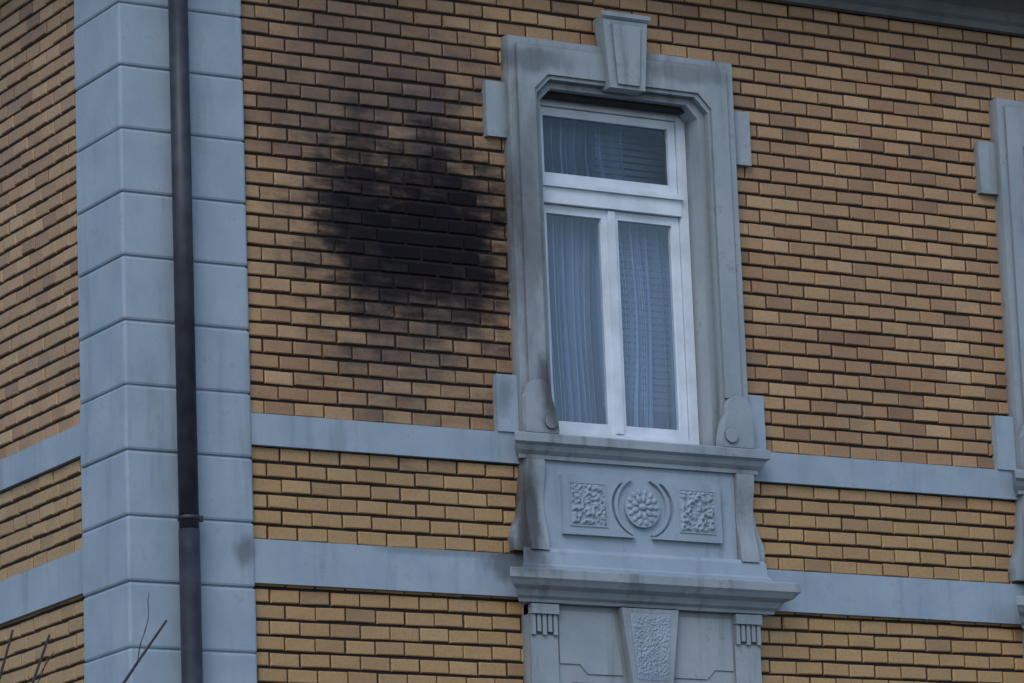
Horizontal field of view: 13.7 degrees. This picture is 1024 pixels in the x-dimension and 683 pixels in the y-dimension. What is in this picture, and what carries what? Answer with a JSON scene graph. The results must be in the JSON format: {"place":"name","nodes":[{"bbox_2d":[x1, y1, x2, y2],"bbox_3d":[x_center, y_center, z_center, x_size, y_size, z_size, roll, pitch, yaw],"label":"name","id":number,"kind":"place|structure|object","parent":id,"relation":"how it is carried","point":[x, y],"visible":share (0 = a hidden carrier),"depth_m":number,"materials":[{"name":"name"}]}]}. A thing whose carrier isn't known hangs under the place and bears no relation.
{"place":"outdoors","nodes":[
{"label":"outdoors","id":0,"kind":"place"},
{"bbox_3d":[0.917,4.542,26.240,1.910,0.180,0.285,5,-14,-30],"label":"low sill","id":1,"kind":"object","parent":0,"visible":0},
{"bbox_2d":[530,634,558,682],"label":"pilaster","id":2,"kind":"object","parent":1,"relation":"on","point":[544,659],"visible":1,"depth_m":26.36,"materials":[{"name":"grey stone"}]},
{"label":"ground","id":3,"kind":"structure","parent":0,"visible":0},
{"bbox_2d":[0,0,86,682],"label":"side mortar","id":4,"kind":"object","parent":3,"relation":"on","point":[32,418],"depth_m":26.64,"materials":[{"name":"concrete"}]},
{"bbox_2d":[0,0,85,682],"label":"side bricks","id":5,"kind":"object","parent":4,"relation":"in","point":[41,315],"visible":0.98,"depth_m":26.63,"materials":[{"name":"brown brick"}]},
{"bbox_2d":[0,424,80,493],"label":"band side","id":6,"kind":"object","parent":5,"relation":"attached to","point":[52,453],"visible":1,"depth_m":26.37,"materials":[{"name":"grey stone"}]},
{"bbox_2d":[0,549,82,625],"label":"band side","id":7,"kind":"object","parent":5,"relation":"attached to","point":[44,586],"visible":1,"depth_m":26.20,"materials":[{"name":"grey stone"}]},
{"bbox_2d":[0,593,166,682],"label":"bare tree","id":8,"kind":"object","parent":3,"relation":"on","point":[46,643],"visible":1,"depth_m":22.85,"materials":[{"name":"brown plant"}]},
{"bbox_2d":[79,2,253,662],"bbox_3d":[-2.029,2.239,25.415,0.807,9.920,0.622,5,-14,-30],"label":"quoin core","id":9,"kind":"object","parent":3,"relation":"on","point":[167,387],"depth_m":25.61,"materials":[{"name":"grey stone"}]},
{"bbox_2d":[74,0,256,682],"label":"quoins","id":10,"kind":"object","parent":9,"relation":"attached to","point":[110,35],"visible":1,"depth_m":25.63,"materials":[{"name":"grey stone"}]},
{"bbox_2d":[168,0,203,682],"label":"drainpipe","id":11,"kind":"object","parent":9,"relation":"attached to","point":[189,518],"visible":1,"depth_m":25.44,"materials":[{"name":"metal"}]},
{"bbox_2d":[761,0,1023,36],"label":"cornice","id":12,"kind":"structure","parent":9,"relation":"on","point":[1005,17],"depth_m":29.04,"materials":[{"name":"grey stone"}]},
{"bbox_2d":[239,0,1023,682],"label":"facade mortar","id":13,"kind":"object","parent":3,"relation":"on","point":[465,326],"visible":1,"depth_m":27.21,"materials":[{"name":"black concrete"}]},
{"bbox_2d":[240,0,1023,682],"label":"facade bricks","id":14,"kind":"object","parent":13,"relation":"in","point":[418,344],"visible":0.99,"depth_m":27.42,"materials":[{"name":"brown brick"}]},
{"bbox_2d":[481,80,507,139],"bbox_3d":[-0.105,-1.470,27.105,0.170,0.363,0.065,5,-14,-30],"label":"ear","id":15,"kind":"object","parent":14,"relation":"attached to","point":[494,120],"visible":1,"depth_m":27.07},
{"bbox_2d":[594,16,646,95],"bbox_3d":[0.711,-1.847,27.585,0.340,0.475,0.110,5,-14,-30],"label":"keystone","id":16,"kind":"object","parent":14,"relation":"attached to","point":[603,34],"visible":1,"depth_m":27.52,"materials":[{"name":"grey stone"}]},
{"bbox_2d":[611,23,640,86],"bbox_3d":[0.741,-1.847,27.533,0.216,0.400,0.026,5,-14,-30],"label":"keystone face","id":17,"kind":"object","parent":16,"relation":"attached to","point":[626,43],"visible":1,"depth_m":27.52},
{"bbox_2d":[602,10,650,22],"bbox_3d":[0.697,-2.087,27.646,0.370,0.050,0.170,5,-14,-30],"label":"keystone cap","id":18,"kind":"object","parent":16,"relation":"on","point":[626,17],"visible":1,"depth_m":27.58,"materials":[{"name":"grey stone"}]},
{"bbox_2d":[251,413,1017,500],"bbox_3d":[4.803,1.097,29.420,14.820,0.194,0.060,5,-14,-30],"label":"band","id":19,"kind":"object","parent":14,"relation":"attached to","point":[350,436],"visible":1,"depth_m":26.59,"materials":[{"name":"grey stone"}]},
{"bbox_2d":[521,604,754,682],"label":"surround","id":20,"kind":"object","parent":14,"relation":"attached to","point":[572,673],"visible":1,"depth_m":26.58,"materials":[{"name":"grey stone"}]},
{"bbox_2d":[524,603,558,614],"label":"capital block","id":21,"kind":"structure","parent":20,"relation":"attached to","point":[541,608],"depth_m":26.40,"materials":[{"name":"grey stone"}]},
{"bbox_2d":[529,613,557,635],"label":"capital flutes","id":22,"kind":"object","parent":20,"relation":"attached to","point":[543,624],"visible":1,"depth_m":26.40,"materials":[{"name":"grey stone"}]},
{"bbox_2d":[558,611,622,675],"bbox_3d":[0.485,1.881,26.572,0.455,0.390,0.023,5,-14,-30],"label":"frieze panel","id":23,"kind":"object","parent":20,"relation":"attached to","point":[588,643],"visible":1,"depth_m":26.56,"materials":[{"name":"grey stone"}]},
{"bbox_2d":[616,607,678,682],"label":"keystone","id":24,"kind":"object","parent":20,"relation":"attached to","point":[624,622],"visible":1,"depth_m":26.67,"materials":[{"name":"grey stone"}]},
{"bbox_2d":[630,613,671,680],"bbox_3d":[0.879,1.912,26.711,0.310,0.420,0.006,5,-14,-30],"label":"keystone stipple","id":25,"kind":"object","parent":24,"relation":"attached to","point":[651,633],"visible":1,"depth_m":26.71,"materials":[{"name":"grey stone"}]},
{"bbox_2d":[674,617,733,678],"bbox_3d":[1.199,1.944,26.981,0.455,0.390,0.023,5,-14,-30],"label":"frieze panel","id":26,"kind":"object","parent":20,"relation":"attached to","point":[704,648],"visible":1,"depth_m":26.97,"materials":[{"name":"grey stone"}]},
{"bbox_2d":[732,614,761,624],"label":"capital block","id":27,"kind":"structure","parent":20,"relation":"attached to","point":[745,619],"depth_m":27.14,"materials":[{"name":"grey stone"}]},
{"bbox_2d":[734,645,761,682],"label":"pilaster","id":28,"kind":"object","parent":20,"relation":"attached to","point":[747,659],"visible":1,"depth_m":27.11,"materials":[{"name":"grey stone"}]},
{"bbox_2d":[734,624,760,645],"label":"capital flutes","id":29,"kind":"object","parent":28,"relation":"on","point":[748,634],"visible":1,"depth_m":27.14,"materials":[{"name":"grey stone"}]},
{"bbox_2d":[254,539,1023,624],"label":"band","id":30,"kind":"object","parent":14,"relation":"attached to","point":[316,564],"visible":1,"depth_m":26.37,"materials":[{"name":"grey stone"}]},
{"bbox_2d":[510,566,800,615],"bbox_3d":[0.856,1.572,26.804,2.150,0.225,0.250,5,-14,-30],"label":"ledge","id":31,"kind":"object","parent":14,"relation":"attached to","point":[565,587],"visible":1,"depth_m":26.73,"materials":[{"name":"grey stone"}]},
{"bbox_2d":[544,460,736,559],"bbox_3d":[0.789,1.106,26.993,1.600,0.640,0.095,5,-14,-30],"label":"apron","id":32,"kind":"object","parent":31,"relation":"on","point":[641,542],"visible":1,"depth_m":26.95,"materials":[{"name":"grey stone"}]},
{"bbox_2d":[517,458,549,549],"bbox_3d":[0.135,1.021,26.575,0.130,0.576,0.137,5,-14,-30],"label":"console","id":33,"kind":"object","parent":32,"relation":"on","point":[533,471],"visible":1,"depth_m":26.55,"materials":[{"name":"grey stone"}]},
{"bbox_2d":[507,472,525,551],"bbox_3d":[0.040,1.045,26.562,0.132,0.530,0.085,5,-14,-30],"label":"console scroll","id":34,"kind":"object","parent":33,"relation":"attached to","point":[516,538],"visible":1,"depth_m":26.51,"materials":[{"name":"grey stone"}]},
{"bbox_2d":[559,473,634,538],"bbox_3d":[0.528,1.037,26.794,0.520,0.380,0.056,5,-14,-30],"label":"plate","id":35,"kind":"object","parent":32,"relation":"on","point":[614,529],"visible":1,"depth_m":26.73,"materials":[{"name":"grey stone"}]},
{"bbox_2d":[568,481,607,527],"bbox_3d":[0.478,1.022,26.732,0.276,0.281,0.010,5,-14,-30],"label":"relief rim","id":36,"kind":"object","parent":35,"relation":"attached to","point":[569,482],"visible":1,"depth_m":26.72,"materials":[{"name":"grey stone"}]},
{"bbox_2d":[570,483,606,525],"bbox_3d":[0.482,1.020,26.725,0.260,0.265,0.018,5,-14,-30],"label":"foliage relief","id":37,"kind":"object","parent":35,"relation":"attached to","point":[588,504],"visible":1,"depth_m":26.73},
{"bbox_2d":[613,479,633,535],"bbox_3d":[0.697,1.041,26.891,0.139,0.363,0.040,5,-14,-30],"label":"crescent","id":38,"kind":"object","parent":32,"relation":"attached to","point":[616,512],"visible":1,"depth_m":26.85,"materials":[{"name":"grey stone"}]},
{"bbox_2d":[624,487,659,527],"bbox_3d":[0.821,1.049,26.946,0.260,0.260,0.055,5,-14,-30],"label":"rosette","id":39,"kind":"object","parent":32,"relation":"attached to","point":[641,507],"visible":1,"depth_m":26.93,"materials":[{"name":"grey stone"}]},
{"bbox_2d":[514,431,770,474],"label":"sill","id":40,"kind":"structure","parent":32,"relation":"on","point":[626,452],"depth_m":26.97,"materials":[{"name":"grey stone"}]},
{"bbox_2d":[492,373,518,432],"bbox_3d":[-0.034,0.391,26.694,0.170,0.366,0.065,5,-14,-30],"label":"ear","id":41,"kind":"object","parent":40,"relation":"on","point":[505,400],"visible":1,"depth_m":26.66},
{"bbox_2d":[521,379,559,433],"bbox_3d":[0.167,0.409,26.715,0.238,0.343,0.085,5,-14,-30],"label":"jamb scroll","id":42,"kind":"object","parent":40,"relation":"on","point":[538,406],"visible":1,"depth_m":26.66,"materials":[{"name":"grey stone"}]},
{"bbox_2d":[545,414,557,427],"bbox_3d":[0.243,0.500,26.684,0.092,0.092,0.030,5,-14,-30],"label":"jamb volute","id":43,"kind":"object","parent":42,"relation":"attached to","point":[551,420],"visible":1,"depth_m":26.67,"materials":[{"name":"grey stone"}]},
{"bbox_2d":[499,35,747,430],"bbox_3d":[0.726,-0.617,27.369,1.704,2.590,0.105,5,-14,-30],"label":"surround","id":44,"kind":"object","parent":40,"relation":"on","point":[514,239],"visible":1,"depth_m":27.30,"materials":[{"name":"grey stone"}]},
{"bbox_2d":[515,43,741,398],"bbox_3d":[0.750,-0.763,27.349,1.590,2.205,0.021,5,-14,-30],"label":"surround fillet","id":45,"kind":"object","parent":44,"relation":"attached to","point":[536,66],"visible":1,"depth_m":27.44,"materials":[{"name":"grey stone"}]},
{"bbox_2d":[537,81,717,445],"bbox_3d":[0.667,-0.491,27.452,1.400,2.395,0.255,5,-14,-30],"label":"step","id":46,"kind":"object","parent":40,"relation":"on","point":[691,118],"visible":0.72,"depth_m":27.64,"materials":[{"name":"grey stone"}]},
{"bbox_2d":[541,91,684,114],"bbox_3d":[0.641,-1.554,27.662,1.192,0.048,0.070,5,-14,-30],"label":"shutter slot","id":47,"kind":"object","parent":46,"relation":"attached to","point":[606,102],"visible":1,"depth_m":27.64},
{"bbox_2d":[540,99,698,444],"bbox_3d":[0.644,-0.445,27.486,1.190,2.250,0.115,5,-14,-30],"label":"frame","id":48,"kind":"object","parent":46,"relation":"attached to","point":[612,199],"visible":0.61,"depth_m":27.65,"materials":[{"name":"white paint"}]},
{"bbox_2d":[542,117,624,180],"bbox_3d":[0.388,-1.244,27.719,0.866,0.570,0.106,5,-14,-30],"label":"curtain valance","id":49,"kind":"object","parent":48,"relation":"attached to","point":[548,148],"visible":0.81,"depth_m":27.70,"materials":[{"name":"white fabric"}]},
{"bbox_2d":[551,215,596,423],"bbox_3d":[0.330,-0.158,27.406,0.626,1.680,0.097,5,-14,-30],"label":"curtain","id":50,"kind":"object","parent":49,"relation":"hanging from","point":[581,392],"visible":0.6,"depth_m":27.42,"materials":[{"name":"white fabric"}]},
{"bbox_2d":[618,222,676,429],"bbox_3d":[0.890,-0.104,27.748,0.515,1.680,0.091,5,-14,-28],"label":"curtain","id":51,"kind":"object","parent":49,"relation":"hanging from","point":[649,423],"visible":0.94,"depth_m":27.71,"materials":[{"name":"white fabric"}]},
{"bbox_2d":[540,106,688,440],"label":"sashes","id":52,"kind":"object","parent":48,"relation":"attached to","point":[612,335],"visible":0.8,"depth_m":27.52,"materials":[{"name":"white paint"}]},
{"bbox_2d":[716,395,753,448],"bbox_3d":[1.428,0.521,27.439,0.238,0.343,0.085,5,-14,-30],"label":"jamb scroll","id":53,"kind":"object","parent":40,"relation":"on","point":[737,415],"visible":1,"depth_m":27.41,"materials":[{"name":"grey stone"}]},
{"bbox_2d":[725,428,737,441],"bbox_3d":[1.405,0.604,27.351,0.092,0.092,0.030,5,-14,-30],"label":"jamb volute","id":54,"kind":"object","parent":53,"relation":"attached to","point":[731,434],"visible":1,"depth_m":27.34,"materials":[{"name":"grey stone"}]},
{"bbox_2d":[748,395,765,449],"bbox_3d":[1.548,0.532,27.603,0.170,0.366,0.065,5,-14,-30],"label":"ear","id":55,"kind":"object","parent":40,"relation":"on","point":[756,402],"visible":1,"depth_m":27.60},
{"bbox_2d":[648,480,669,536],"bbox_3d":[0.931,1.062,27.026,0.139,0.363,0.040,5,-14,-30],"label":"crescent","id":56,"kind":"object","parent":32,"relation":"attached to","point":[666,503],"visible":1,"depth_m":27.04,"materials":[{"name":"grey stone"}]},
{"bbox_2d":[651,481,722,543],"bbox_3d":[1.098,1.087,27.122,0.520,0.380,0.056,5,-14,-30],"label":"plate","id":57,"kind":"object","parent":32,"relation":"attached to","point":[671,532],"visible":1,"depth_m":27.09,"materials":[{"name":"grey stone"}]},
{"bbox_2d":[679,490,714,532],"bbox_3d":[1.183,1.083,27.127,0.260,0.265,0.018,5,-14,-30],"label":"foliage relief","id":58,"kind":"object","parent":57,"relation":"attached to","point":[697,511],"visible":1,"depth_m":27.13},
{"bbox_2d":[678,489,716,534],"bbox_3d":[1.178,1.084,27.134,0.276,0.281,0.010,5,-14,-30],"label":"relief rim","id":59,"kind":"object","parent":57,"relation":"attached to","point":[713,492],"visible":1,"depth_m":27.12,"materials":[{"name":"grey stone"}]},
{"bbox_2d":[733,473,759,562],"bbox_3d":[1.483,1.140,27.350,0.130,0.576,0.137,5,-14,-30],"label":"console","id":60,"kind":"object","parent":32,"relation":"on","point":[747,548],"visible":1,"depth_m":27.33,"materials":[{"name":"grey stone"}]},
{"bbox_2d":[753,512,764,562],"bbox_3d":[1.538,1.178,27.422,0.132,0.530,0.085,5,-14,-30],"label":"console scroll","id":61,"kind":"object","parent":60,"relation":"attached to","point":[760,545],"visible":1,"depth_m":27.37,"materials":[{"name":"grey stone"}]},
{"bbox_2d":[522,547,771,580],"bbox_3d":[0.826,1.436,26.878,1.850,0.185,0.150,5,-14,-30],"label":"apron base","id":62,"kind":"object","parent":31,"relation":"on","point":[600,561],"visible":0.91,"depth_m":26.83,"materials":[{"name":"grey stone"}]},
{"bbox_2d":[734,111,751,167],"bbox_3d":[1.477,-1.330,28.013,0.170,0.363,0.065,5,-14,-30],"label":"ear","id":63,"kind":"object","parent":14,"relation":"attached to","point":[742,138],"visible":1,"depth_m":28.00},
{"bbox_2d":[973,141,998,195],"bbox_3d":[3.231,-1.175,29.020,0.170,0.363,0.065,5,-14,-30],"label":"ear","id":64,"kind":"object","parent":14,"relation":"attached to","point":[985,165],"visible":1,"depth_m":28.98},
{"bbox_2d":[1016,596,1023,629],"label":"ledge","id":65,"kind":"object","parent":14,"relation":"attached to","point":[1020,603],"visible":1,"depth_m":28.12,"materials":[{"name":"grey stone"}]},
{"bbox_3d":[4.125,1.402,28.908,1.600,0.640,0.095,5,-14,-30],"label":"apron","id":66,"kind":"object","parent":65,"relation":"on","visible":0},
{"bbox_2d":[1013,469,1023,496],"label":"sill","id":67,"kind":"structure","parent":66,"relation":"on","point":[1018,480],"depth_m":28.46,"materials":[{"name":"grey stone"}]},
{"bbox_2d":[990,415,1015,470],"bbox_3d":[3.302,0.687,28.610,0.170,0.366,0.065,5,-14,-30],"label":"ear","id":68,"kind":"object","parent":67,"relation":"on","point":[1002,441],"visible":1,"depth_m":28.57},
{"bbox_2d":[988,98,1023,468],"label":"surround","id":69,"kind":"object","parent":67,"relation":"on","point":[1007,279],"visible":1,"depth_m":28.86,"materials":[{"name":"grey stone"}]},
{"bbox_2d":[1004,106,1023,417],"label":"surround fillet","id":70,"kind":"object","parent":69,"relation":"attached to","point":[1014,125],"visible":1,"depth_m":28.98,"materials":[{"name":"grey stone"}]},
{"bbox_2d":[1018,424,1023,469],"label":"jamb scroll","id":71,"kind":"object","parent":67,"relation":"on","point":[1021,443],"visible":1,"depth_m":28.55,"materials":[{"name":"grey stone"}]},
{"bbox_2d":[1015,495,1023,532],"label":"console","id":72,"kind":"object","parent":66,"relation":"on","point":[1019,502],"visible":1,"depth_m":28.51,"materials":[{"name":"grey stone"}]},
{"bbox_2d":[1008,507,1023,582],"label":"console scroll","id":73,"kind":"object","parent":72,"relation":"attached to","point":[1016,569],"visible":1,"depth_m":28.43,"materials":[{"name":"grey stone"}]},
{"bbox_2d":[1022,632,1023,671],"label":"surround","id":74,"kind":"object","parent":14,"relation":"attached to","point":[1023,643],"visible":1,"depth_m":28.36,"materials":[{"name":"grey stone"}]},
{"bbox_3d":[0.252,3.684,27.530,1.800,2.880,1.960,5,-14,-30],"label":"low room","id":75,"kind":"object","parent":3,"relation":"on","visible":0},
{"bbox_2d":[543,117,673,429],"bbox_3d":[0.107,-0.127,28.370,1.800,2.850,1.960,5,-14,-30],"label":"room","id":76,"kind":"object","parent":75,"relation":"on","point":[591,293],"visible":0.08,"depth_m":29.46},
{"bbox_2d":[590,123,673,412],"bbox_3d":[0.826,-0.513,27.944,0.640,1.967,0.004,5,-14,-30],"label":"slat blind","id":77,"kind":"object","parent":76,"relation":"attached to","point":[640,233],"visible":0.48,"depth_m":27.95,"materials":[{"name":"grey plastic"}]}
]}

